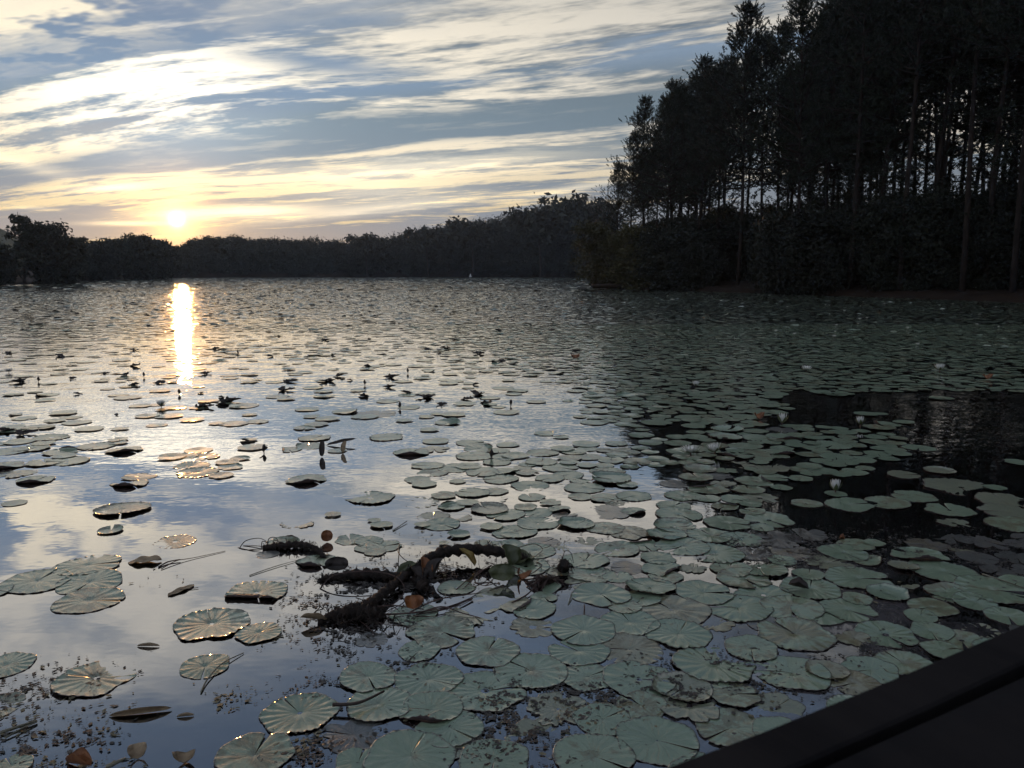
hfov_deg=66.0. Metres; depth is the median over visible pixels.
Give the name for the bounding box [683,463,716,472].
lily pad
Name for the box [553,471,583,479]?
lily pad
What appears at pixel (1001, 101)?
pine tree
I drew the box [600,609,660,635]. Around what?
lily pad
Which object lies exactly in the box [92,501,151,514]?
lily pad
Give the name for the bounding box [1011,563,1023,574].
lily pad
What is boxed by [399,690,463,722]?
lily pad
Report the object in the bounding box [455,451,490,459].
lily pad
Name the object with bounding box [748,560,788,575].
lily pad
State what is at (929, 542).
lily pad
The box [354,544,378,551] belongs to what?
lily pad
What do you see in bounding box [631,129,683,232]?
pine tree
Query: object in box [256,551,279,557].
lily pad
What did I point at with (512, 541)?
lily pad
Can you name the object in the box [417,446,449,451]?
lily pad
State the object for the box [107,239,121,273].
shore tree
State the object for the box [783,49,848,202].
pine tree
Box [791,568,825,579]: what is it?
lily pad
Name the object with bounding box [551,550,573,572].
root stump
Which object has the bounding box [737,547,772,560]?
lily pad
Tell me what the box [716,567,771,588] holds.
lily pad
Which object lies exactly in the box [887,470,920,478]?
lily pad
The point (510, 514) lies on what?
lily pad
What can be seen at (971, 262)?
shade tree
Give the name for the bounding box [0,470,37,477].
lily pad
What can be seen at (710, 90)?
pine tree
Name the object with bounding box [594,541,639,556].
lily pad
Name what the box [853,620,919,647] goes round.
lily pad
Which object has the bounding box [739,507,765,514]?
lily pad
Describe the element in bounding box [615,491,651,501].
lily pad
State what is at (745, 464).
lily pad
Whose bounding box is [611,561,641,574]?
lily pad
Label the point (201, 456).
lily pad
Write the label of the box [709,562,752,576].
lily pad
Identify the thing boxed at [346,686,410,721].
lily pad
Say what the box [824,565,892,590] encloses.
lily pad
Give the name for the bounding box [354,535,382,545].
lily pad
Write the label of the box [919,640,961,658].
lily pad
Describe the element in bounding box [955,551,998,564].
lily pad
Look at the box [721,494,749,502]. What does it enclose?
lily pad
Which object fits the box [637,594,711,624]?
lily pad
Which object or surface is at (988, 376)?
dead leaf
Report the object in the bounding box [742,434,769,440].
lily pad
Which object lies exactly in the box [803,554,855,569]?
lily pad
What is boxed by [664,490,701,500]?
lily pad
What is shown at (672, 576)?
lily pad
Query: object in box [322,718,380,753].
lily pad
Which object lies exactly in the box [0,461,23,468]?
lily pad
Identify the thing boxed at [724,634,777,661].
lily pad
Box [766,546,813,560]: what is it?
lily pad
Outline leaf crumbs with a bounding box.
[0,518,1017,767]
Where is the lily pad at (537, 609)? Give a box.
[513,598,555,618]
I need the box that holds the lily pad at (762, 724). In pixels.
[752,716,791,734]
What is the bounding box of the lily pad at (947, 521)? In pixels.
[936,518,970,526]
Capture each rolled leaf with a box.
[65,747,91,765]
[109,706,170,716]
[137,642,159,645]
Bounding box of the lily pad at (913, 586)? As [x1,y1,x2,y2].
[876,573,919,588]
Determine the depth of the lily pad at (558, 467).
6.93 m
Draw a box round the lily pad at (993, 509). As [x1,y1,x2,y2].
[976,503,1023,517]
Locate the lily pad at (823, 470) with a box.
[807,467,837,474]
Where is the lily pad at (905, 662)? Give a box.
[873,649,932,674]
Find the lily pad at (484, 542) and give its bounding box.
[474,539,499,545]
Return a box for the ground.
[2,265,1023,302]
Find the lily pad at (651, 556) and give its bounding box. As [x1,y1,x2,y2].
[640,551,676,563]
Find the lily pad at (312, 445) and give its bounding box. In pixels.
[296,442,319,449]
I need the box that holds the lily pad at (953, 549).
[940,544,974,552]
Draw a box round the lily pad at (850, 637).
[835,630,874,645]
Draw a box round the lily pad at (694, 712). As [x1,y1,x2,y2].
[657,694,719,721]
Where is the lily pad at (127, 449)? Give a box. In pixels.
[105,446,143,452]
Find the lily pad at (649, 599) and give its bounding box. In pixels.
[629,590,661,605]
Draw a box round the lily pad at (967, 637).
[936,629,981,649]
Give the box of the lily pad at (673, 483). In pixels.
[659,480,687,487]
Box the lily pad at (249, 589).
[224,581,287,598]
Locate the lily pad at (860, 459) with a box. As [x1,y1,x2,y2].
[846,456,876,462]
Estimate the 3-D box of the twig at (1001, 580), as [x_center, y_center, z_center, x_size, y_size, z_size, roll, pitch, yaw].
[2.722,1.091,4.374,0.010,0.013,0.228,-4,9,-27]
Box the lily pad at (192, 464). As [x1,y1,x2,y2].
[173,461,210,469]
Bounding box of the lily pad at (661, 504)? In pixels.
[656,500,690,508]
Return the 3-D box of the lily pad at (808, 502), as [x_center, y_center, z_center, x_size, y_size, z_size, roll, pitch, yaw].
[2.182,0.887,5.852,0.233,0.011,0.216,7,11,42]
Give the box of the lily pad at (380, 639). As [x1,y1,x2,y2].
[355,632,387,646]
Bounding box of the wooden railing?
[669,625,1023,767]
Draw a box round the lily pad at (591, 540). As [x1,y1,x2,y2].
[569,537,603,545]
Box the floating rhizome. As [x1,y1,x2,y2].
[300,540,542,636]
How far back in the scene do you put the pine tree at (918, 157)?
88.22 m
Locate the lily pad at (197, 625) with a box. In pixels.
[172,607,250,640]
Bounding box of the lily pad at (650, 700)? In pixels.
[616,690,666,718]
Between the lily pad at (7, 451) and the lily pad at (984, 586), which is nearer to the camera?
the lily pad at (984, 586)
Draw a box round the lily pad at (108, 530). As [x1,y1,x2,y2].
[97,524,123,533]
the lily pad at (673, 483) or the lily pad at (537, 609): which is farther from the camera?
the lily pad at (673, 483)
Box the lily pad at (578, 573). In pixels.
[569,564,612,582]
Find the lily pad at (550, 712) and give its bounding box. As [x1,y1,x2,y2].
[526,691,590,725]
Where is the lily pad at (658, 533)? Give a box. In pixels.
[646,528,687,539]
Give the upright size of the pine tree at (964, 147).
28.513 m
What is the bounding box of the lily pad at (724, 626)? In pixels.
[699,615,735,631]
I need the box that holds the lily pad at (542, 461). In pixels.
[525,457,557,464]
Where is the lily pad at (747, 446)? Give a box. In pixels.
[727,442,763,449]
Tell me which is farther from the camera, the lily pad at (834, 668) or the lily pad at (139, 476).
the lily pad at (139, 476)
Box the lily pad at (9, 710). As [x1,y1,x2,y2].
[0,691,25,715]
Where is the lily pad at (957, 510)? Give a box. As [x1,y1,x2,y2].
[924,503,977,516]
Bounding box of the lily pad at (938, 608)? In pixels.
[907,597,959,616]
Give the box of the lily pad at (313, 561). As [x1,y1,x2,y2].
[295,554,336,566]
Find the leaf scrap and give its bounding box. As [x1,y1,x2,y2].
[177,712,193,716]
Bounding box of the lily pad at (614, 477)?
[592,470,630,482]
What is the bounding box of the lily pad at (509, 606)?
[470,587,528,613]
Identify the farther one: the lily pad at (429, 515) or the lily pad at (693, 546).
the lily pad at (429, 515)
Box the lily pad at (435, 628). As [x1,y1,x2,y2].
[405,615,474,648]
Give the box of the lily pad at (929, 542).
[905,538,951,551]
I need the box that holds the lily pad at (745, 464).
[728,461,754,467]
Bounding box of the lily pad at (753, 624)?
[747,614,796,631]
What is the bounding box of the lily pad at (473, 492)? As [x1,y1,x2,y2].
[454,487,489,496]
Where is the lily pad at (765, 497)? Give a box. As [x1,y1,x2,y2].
[740,493,778,502]
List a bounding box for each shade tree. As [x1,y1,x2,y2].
[633,211,717,285]
[633,218,660,232]
[711,205,758,280]
[722,230,758,280]
[743,201,816,255]
[788,189,861,280]
[832,187,935,290]
[833,186,922,285]
[849,187,973,292]
[858,169,1006,290]
[912,195,1006,288]
[916,209,1009,289]
[941,197,1023,288]
[943,193,1023,290]
[946,172,1023,288]
[976,174,1023,282]
[995,171,1023,289]
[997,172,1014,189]
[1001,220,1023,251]
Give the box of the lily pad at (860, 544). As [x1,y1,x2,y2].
[836,538,874,549]
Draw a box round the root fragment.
[238,537,329,558]
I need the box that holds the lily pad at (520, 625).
[509,617,552,637]
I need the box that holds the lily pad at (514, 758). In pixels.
[459,738,528,767]
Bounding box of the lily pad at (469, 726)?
[414,710,483,747]
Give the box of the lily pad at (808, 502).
[791,499,822,507]
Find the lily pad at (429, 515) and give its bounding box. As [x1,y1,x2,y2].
[417,511,449,519]
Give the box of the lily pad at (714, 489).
[687,484,729,493]
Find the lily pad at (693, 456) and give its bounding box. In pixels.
[672,452,702,459]
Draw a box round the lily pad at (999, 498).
[975,492,1023,506]
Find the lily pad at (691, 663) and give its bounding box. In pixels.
[672,647,756,682]
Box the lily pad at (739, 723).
[695,707,762,745]
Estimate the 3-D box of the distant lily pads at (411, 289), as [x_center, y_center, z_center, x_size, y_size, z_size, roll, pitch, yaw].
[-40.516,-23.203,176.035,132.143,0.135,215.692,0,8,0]
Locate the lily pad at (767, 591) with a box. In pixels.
[733,584,792,598]
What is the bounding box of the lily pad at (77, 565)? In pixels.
[52,554,121,575]
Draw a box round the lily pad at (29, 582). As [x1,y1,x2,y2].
[0,568,72,593]
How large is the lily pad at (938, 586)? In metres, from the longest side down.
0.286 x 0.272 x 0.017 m
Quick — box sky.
[0,0,1020,259]
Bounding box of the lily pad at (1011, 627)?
[1002,625,1018,632]
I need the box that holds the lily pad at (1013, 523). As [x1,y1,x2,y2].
[983,516,1023,531]
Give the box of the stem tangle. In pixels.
[512,574,564,602]
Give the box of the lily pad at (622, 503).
[605,500,628,505]
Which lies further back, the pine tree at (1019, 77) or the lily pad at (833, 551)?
the pine tree at (1019, 77)
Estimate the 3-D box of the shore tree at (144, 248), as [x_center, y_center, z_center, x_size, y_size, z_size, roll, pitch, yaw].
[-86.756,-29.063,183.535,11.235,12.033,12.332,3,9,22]
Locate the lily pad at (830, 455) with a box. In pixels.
[819,452,853,459]
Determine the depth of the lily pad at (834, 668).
3.41 m
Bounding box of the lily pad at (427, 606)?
[389,603,438,625]
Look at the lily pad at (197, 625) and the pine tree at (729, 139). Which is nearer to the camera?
the lily pad at (197, 625)
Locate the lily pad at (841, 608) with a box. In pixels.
[819,598,878,622]
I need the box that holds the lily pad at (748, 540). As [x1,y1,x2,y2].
[719,531,764,546]
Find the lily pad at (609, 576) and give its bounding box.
[602,571,633,582]
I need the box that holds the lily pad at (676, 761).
[667,751,704,767]
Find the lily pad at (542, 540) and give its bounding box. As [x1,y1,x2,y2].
[528,537,560,546]
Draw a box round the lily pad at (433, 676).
[394,662,463,694]
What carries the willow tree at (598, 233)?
on the ground
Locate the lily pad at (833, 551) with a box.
[817,544,868,560]
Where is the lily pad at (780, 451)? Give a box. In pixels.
[764,448,795,453]
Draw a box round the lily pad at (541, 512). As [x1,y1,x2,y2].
[525,508,552,516]
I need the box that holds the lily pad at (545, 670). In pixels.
[493,653,567,688]
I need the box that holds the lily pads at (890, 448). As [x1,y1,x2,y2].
[0,323,1023,554]
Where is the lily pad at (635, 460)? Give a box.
[622,457,651,464]
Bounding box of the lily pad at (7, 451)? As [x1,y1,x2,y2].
[0,447,28,455]
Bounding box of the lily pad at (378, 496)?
[344,491,394,503]
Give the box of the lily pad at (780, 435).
[765,433,801,438]
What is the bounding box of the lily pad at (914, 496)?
[891,490,938,502]
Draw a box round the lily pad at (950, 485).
[922,478,986,495]
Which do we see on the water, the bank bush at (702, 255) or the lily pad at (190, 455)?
the lily pad at (190, 455)
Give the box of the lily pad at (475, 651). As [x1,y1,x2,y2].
[455,636,520,666]
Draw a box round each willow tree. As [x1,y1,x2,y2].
[568,219,634,288]
[570,217,622,284]
[603,223,654,289]
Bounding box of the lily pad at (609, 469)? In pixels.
[589,467,625,472]
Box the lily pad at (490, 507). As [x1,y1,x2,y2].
[471,501,507,513]
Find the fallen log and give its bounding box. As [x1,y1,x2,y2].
[591,278,633,288]
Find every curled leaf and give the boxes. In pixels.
[0,427,16,430]
[9,378,26,382]
[15,429,36,434]
[153,380,165,383]
[195,402,213,406]
[218,396,240,402]
[278,386,295,390]
[283,378,297,381]
[319,378,335,381]
[319,440,324,455]
[321,530,332,540]
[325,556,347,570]
[327,438,355,444]
[341,441,345,451]
[383,373,399,377]
[415,394,433,397]
[470,390,484,394]
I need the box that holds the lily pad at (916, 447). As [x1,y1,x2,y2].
[901,444,936,450]
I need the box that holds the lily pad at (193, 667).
[179,654,229,678]
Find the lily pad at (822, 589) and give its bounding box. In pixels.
[779,576,841,599]
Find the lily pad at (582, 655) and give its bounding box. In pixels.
[548,637,610,665]
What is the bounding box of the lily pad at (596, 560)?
[562,552,609,568]
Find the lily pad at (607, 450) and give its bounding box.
[596,447,630,452]
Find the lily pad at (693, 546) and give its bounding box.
[654,535,710,555]
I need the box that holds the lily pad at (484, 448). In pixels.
[464,443,492,451]
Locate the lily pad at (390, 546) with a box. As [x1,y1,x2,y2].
[366,540,401,551]
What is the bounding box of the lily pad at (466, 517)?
[449,515,471,520]
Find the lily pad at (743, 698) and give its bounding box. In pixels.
[705,681,761,707]
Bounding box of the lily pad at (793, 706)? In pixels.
[755,692,805,716]
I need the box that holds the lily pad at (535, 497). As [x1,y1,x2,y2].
[518,493,545,500]
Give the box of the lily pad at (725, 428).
[711,425,743,431]
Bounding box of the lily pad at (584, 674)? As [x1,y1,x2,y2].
[559,664,608,691]
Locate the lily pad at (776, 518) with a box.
[744,511,795,527]
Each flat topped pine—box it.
[344,232,386,276]
[402,224,450,276]
[442,215,498,277]
[500,203,568,277]
[534,189,623,275]
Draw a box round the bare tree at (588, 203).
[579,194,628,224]
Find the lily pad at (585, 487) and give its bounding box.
[564,482,604,492]
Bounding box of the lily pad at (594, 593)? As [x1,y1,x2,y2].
[570,582,631,606]
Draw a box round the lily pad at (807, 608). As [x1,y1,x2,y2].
[759,595,824,619]
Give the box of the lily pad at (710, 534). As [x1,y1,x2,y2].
[685,527,733,542]
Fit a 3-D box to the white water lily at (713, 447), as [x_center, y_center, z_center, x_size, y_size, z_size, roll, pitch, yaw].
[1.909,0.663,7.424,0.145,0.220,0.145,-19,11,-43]
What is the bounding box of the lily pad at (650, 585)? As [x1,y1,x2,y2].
[625,577,676,594]
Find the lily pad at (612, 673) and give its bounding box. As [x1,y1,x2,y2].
[602,660,676,697]
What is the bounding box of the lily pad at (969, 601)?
[952,591,1000,611]
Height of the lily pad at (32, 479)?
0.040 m
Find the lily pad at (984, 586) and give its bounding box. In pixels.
[954,574,1023,603]
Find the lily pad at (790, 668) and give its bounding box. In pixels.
[753,656,831,690]
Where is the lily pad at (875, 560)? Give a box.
[853,553,881,565]
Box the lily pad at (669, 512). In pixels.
[655,507,702,521]
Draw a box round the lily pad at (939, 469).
[923,465,956,473]
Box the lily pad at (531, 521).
[517,516,559,528]
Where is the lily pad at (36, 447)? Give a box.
[13,444,50,451]
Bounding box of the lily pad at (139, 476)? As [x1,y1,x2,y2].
[121,473,157,479]
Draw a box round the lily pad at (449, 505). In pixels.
[438,500,464,509]
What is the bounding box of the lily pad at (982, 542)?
[964,535,1009,549]
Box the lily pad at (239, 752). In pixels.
[213,732,295,767]
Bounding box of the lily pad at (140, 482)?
[110,479,148,486]
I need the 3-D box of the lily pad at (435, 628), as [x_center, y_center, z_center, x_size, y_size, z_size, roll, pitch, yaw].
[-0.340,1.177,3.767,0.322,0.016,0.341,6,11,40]
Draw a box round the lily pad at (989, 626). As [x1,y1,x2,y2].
[961,623,1001,636]
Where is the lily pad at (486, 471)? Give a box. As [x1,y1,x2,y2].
[466,467,498,475]
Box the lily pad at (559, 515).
[552,512,577,518]
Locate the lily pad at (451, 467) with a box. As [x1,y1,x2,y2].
[438,463,470,472]
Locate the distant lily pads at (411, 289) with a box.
[0,277,671,291]
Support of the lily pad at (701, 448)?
on the water
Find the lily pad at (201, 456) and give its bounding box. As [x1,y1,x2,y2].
[194,453,219,460]
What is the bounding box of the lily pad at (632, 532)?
[608,526,648,539]
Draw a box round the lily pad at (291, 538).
[265,535,299,543]
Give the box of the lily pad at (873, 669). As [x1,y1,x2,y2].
[840,655,898,683]
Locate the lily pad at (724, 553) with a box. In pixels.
[700,542,745,562]
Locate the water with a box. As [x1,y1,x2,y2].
[0,277,1023,767]
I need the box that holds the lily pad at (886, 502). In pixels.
[864,496,911,508]
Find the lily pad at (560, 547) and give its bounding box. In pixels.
[546,540,572,550]
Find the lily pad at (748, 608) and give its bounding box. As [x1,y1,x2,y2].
[711,592,773,621]
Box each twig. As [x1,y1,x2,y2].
[0,720,36,733]
[5,722,36,738]
[106,757,125,767]
[158,559,178,567]
[161,551,223,568]
[200,652,243,692]
[249,559,300,575]
[332,690,384,706]
[982,573,1023,587]
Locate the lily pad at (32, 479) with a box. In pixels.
[16,475,54,482]
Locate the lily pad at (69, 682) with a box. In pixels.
[49,661,136,696]
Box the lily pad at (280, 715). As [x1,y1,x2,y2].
[259,692,339,733]
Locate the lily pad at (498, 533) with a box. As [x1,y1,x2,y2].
[491,529,518,537]
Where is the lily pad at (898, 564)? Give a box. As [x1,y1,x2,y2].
[887,560,919,569]
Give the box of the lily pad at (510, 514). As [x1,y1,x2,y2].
[486,509,524,519]
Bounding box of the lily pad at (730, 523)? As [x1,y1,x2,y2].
[702,515,750,530]
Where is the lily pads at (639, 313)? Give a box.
[0,291,1023,324]
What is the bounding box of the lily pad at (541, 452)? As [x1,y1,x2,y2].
[526,449,558,455]
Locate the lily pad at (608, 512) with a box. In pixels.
[590,505,628,518]
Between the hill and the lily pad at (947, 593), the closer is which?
the lily pad at (947, 593)
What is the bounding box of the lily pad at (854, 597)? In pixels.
[842,592,872,604]
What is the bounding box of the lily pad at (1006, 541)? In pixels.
[1002,539,1023,547]
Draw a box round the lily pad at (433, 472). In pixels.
[417,468,448,476]
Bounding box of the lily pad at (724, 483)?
[709,480,736,486]
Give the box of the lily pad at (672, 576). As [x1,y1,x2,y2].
[648,569,683,582]
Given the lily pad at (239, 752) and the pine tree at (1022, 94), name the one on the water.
the lily pad at (239, 752)
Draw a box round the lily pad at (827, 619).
[790,603,846,624]
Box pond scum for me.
[0,516,1023,767]
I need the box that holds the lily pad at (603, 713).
[571,702,630,735]
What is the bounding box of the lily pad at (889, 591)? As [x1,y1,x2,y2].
[866,582,909,600]
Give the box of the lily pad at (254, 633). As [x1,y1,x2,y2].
[234,622,281,643]
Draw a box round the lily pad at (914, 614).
[903,608,937,623]
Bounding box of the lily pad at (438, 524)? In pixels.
[424,517,459,530]
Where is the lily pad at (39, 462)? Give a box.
[24,458,64,465]
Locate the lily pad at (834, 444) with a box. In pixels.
[815,440,852,448]
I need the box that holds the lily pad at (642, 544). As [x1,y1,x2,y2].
[627,539,660,550]
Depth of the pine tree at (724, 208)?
77.61 m
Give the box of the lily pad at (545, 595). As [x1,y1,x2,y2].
[530,591,557,600]
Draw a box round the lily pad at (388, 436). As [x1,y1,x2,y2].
[369,433,402,440]
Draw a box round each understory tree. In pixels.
[706,203,749,279]
[736,202,784,279]
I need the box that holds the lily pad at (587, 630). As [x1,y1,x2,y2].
[550,615,615,645]
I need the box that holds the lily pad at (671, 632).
[645,617,712,648]
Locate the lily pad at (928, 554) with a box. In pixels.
[890,546,950,560]
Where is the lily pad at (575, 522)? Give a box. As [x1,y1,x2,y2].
[557,516,594,528]
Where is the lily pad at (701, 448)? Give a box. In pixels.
[680,445,708,451]
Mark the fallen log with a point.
(610, 285)
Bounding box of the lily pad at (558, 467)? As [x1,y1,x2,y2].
[542,463,578,471]
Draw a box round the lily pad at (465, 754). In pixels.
[455,731,482,758]
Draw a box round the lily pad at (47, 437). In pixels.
[32,434,69,440]
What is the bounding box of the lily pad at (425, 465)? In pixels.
[411,462,444,468]
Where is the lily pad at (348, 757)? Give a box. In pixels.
[335,747,369,767]
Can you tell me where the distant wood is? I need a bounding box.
[79,201,629,280]
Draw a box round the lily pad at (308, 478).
[285,474,326,482]
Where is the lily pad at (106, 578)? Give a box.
[55,569,122,593]
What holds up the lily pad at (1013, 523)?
on the water
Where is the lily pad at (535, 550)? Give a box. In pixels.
[517,543,555,558]
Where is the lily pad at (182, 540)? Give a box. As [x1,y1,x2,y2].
[152,534,196,548]
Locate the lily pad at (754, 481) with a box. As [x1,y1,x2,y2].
[734,475,773,486]
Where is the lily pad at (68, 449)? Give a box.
[41,446,78,455]
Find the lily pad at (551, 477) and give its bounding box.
[535,474,564,481]
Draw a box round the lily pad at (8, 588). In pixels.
[0,583,13,594]
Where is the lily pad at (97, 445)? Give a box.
[76,442,115,449]
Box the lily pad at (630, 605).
[608,600,641,612]
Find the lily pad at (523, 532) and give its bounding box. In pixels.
[498,525,537,537]
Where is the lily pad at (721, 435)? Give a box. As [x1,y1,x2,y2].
[708,432,742,439]
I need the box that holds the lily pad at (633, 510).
[620,507,645,514]
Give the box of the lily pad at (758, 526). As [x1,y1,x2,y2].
[749,523,773,530]
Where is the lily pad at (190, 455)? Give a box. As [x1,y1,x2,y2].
[169,452,198,460]
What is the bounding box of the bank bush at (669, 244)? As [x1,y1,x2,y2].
[625,223,726,290]
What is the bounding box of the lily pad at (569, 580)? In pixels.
[564,575,604,588]
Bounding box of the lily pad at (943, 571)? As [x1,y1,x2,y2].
[907,559,980,583]
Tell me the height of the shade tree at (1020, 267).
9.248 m
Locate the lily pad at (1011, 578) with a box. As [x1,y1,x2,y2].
[997,574,1023,588]
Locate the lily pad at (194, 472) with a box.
[176,466,218,477]
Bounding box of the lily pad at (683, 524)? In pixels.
[653,517,696,531]
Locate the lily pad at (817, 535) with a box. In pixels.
[792,528,827,540]
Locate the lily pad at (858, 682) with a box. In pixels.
[830,670,881,694]
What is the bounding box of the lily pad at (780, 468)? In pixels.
[754,464,791,471]
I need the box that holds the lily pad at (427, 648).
[398,640,440,661]
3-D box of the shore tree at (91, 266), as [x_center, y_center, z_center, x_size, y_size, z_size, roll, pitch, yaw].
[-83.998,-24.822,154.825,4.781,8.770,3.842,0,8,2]
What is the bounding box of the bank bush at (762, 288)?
[742,232,840,293]
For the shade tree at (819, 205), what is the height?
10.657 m
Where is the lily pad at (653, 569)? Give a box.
[641,560,680,575]
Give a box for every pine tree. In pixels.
[584,161,646,238]
[606,94,678,233]
[608,129,674,263]
[616,77,711,231]
[621,93,694,224]
[628,155,654,227]
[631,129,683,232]
[643,83,725,222]
[651,133,713,221]
[652,53,757,222]
[652,91,712,223]
[661,0,823,284]
[665,62,738,237]
[665,95,745,220]
[669,74,719,218]
[677,97,718,223]
[681,59,749,277]
[683,64,737,215]
[696,27,815,284]
[704,52,771,210]
[706,77,755,206]
[707,63,741,222]
[727,55,770,212]
[731,18,828,224]
[733,0,884,218]
[746,88,822,210]
[753,65,822,210]
[760,60,831,210]
[766,120,821,207]
[771,0,929,280]
[775,104,883,205]
[783,2,852,204]
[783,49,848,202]
[784,4,875,208]
[786,9,883,207]
[794,0,932,288]
[796,0,922,219]
[806,0,919,208]
[812,114,925,205]
[813,0,908,210]
[814,8,963,198]
[821,0,974,286]
[821,13,874,199]
[822,0,919,202]
[830,11,922,194]
[832,1,987,207]
[834,0,965,195]
[862,0,969,290]
[862,0,1020,189]
[864,100,939,194]
[871,0,991,189]
[878,2,1018,189]
[891,87,966,189]
[893,49,967,190]
[899,0,1023,291]
[900,14,976,178]
[901,0,1001,197]
[909,0,1023,203]
[912,64,976,185]
[913,20,1016,194]
[918,19,1023,184]
[919,13,1022,191]
[934,0,1023,281]
[947,0,1023,292]
[953,58,1023,180]
[958,45,1019,187]
[966,89,1018,192]
[971,0,1023,178]
[980,53,1022,185]
[982,56,1023,181]
[988,51,1023,142]
[999,0,1023,128]
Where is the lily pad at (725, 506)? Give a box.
[711,502,738,509]
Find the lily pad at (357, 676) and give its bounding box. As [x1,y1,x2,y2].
[339,661,396,692]
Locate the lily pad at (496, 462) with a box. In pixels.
[483,458,511,465]
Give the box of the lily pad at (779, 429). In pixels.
[766,427,797,432]
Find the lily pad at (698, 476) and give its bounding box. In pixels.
[678,472,713,480]
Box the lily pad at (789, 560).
[767,555,797,565]
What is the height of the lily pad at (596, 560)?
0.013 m
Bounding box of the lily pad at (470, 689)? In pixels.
[442,671,526,711]
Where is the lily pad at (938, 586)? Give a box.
[923,581,979,603]
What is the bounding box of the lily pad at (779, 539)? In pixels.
[752,531,804,548]
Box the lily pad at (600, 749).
[553,733,635,767]
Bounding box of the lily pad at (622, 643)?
[600,632,663,665]
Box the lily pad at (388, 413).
[357,410,395,417]
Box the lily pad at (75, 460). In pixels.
[45,456,90,465]
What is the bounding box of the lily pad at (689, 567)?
[679,563,706,572]
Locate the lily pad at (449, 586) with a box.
[437,580,475,593]
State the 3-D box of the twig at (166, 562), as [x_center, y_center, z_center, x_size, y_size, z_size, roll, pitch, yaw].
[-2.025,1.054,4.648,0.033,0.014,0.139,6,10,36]
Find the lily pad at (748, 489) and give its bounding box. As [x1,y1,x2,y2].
[730,485,765,493]
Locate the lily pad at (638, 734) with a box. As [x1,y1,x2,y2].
[615,715,699,766]
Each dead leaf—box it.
[127,742,146,758]
[128,555,161,563]
[168,584,193,595]
[172,749,194,762]
[754,412,764,419]
[789,577,808,588]
[983,374,992,378]
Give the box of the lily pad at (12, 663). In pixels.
[0,652,36,677]
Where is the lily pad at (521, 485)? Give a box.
[510,481,549,490]
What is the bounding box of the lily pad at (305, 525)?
[280,521,313,527]
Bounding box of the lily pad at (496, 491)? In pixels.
[484,488,508,494]
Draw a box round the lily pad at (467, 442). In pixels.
[456,440,485,445]
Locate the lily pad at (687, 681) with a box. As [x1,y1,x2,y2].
[651,670,713,701]
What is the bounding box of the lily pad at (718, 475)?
[706,472,733,479]
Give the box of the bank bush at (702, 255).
[661,239,736,290]
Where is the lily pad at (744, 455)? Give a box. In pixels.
[719,451,753,458]
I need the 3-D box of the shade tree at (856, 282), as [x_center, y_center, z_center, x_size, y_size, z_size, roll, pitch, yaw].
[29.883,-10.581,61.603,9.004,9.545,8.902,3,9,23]
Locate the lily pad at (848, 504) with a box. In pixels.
[824,497,874,512]
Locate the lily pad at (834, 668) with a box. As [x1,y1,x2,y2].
[805,659,849,678]
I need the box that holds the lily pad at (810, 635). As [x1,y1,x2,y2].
[757,616,836,651]
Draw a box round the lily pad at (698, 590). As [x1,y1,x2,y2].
[675,580,733,604]
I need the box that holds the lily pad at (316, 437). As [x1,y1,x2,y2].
[298,434,329,440]
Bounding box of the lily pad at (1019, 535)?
[1010,533,1023,540]
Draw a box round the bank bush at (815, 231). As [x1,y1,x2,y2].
[736,201,859,295]
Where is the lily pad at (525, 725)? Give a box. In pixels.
[504,718,570,758]
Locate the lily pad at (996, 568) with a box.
[979,564,1017,575]
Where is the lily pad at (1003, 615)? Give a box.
[983,606,1023,625]
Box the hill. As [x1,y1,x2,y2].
[0,229,21,269]
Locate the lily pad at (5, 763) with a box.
[0,753,33,767]
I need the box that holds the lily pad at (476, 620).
[445,606,493,625]
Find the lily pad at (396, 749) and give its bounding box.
[362,729,456,767]
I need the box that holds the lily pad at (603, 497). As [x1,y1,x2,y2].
[590,493,621,502]
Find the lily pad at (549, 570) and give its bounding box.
[545,565,572,576]
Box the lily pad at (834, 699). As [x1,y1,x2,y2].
[826,694,853,706]
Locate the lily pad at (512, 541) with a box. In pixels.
[497,539,522,546]
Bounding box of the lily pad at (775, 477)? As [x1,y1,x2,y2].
[758,474,787,480]
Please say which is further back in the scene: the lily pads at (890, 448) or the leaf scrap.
the lily pads at (890, 448)
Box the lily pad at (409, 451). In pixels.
[393,448,428,455]
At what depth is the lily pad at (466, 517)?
5.50 m
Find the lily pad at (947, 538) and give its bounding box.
[934,533,974,543]
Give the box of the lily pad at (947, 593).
[929,585,964,598]
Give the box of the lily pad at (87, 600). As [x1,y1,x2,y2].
[50,587,125,613]
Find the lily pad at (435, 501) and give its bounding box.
[406,497,438,507]
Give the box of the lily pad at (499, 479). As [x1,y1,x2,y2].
[483,474,518,483]
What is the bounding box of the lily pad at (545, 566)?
[505,558,549,574]
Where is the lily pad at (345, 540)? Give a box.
[335,533,363,544]
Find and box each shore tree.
[0,240,21,285]
[0,259,22,284]
[2,212,38,282]
[7,218,88,284]
[60,235,91,283]
[79,236,95,279]
[85,242,123,280]
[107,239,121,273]
[115,233,168,279]
[115,238,133,278]
[151,239,182,278]
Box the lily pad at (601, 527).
[586,522,624,533]
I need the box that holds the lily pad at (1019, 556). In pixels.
[994,551,1023,563]
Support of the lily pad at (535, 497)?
on the water
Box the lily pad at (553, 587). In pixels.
[530,579,560,592]
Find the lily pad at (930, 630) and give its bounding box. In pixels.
[910,621,955,640]
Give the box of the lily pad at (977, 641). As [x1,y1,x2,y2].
[971,637,991,645]
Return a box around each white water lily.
[156,400,165,407]
[681,445,699,455]
[691,380,700,387]
[707,442,721,453]
[777,413,788,424]
[801,365,811,371]
[829,478,842,491]
[855,416,865,426]
[934,364,944,371]

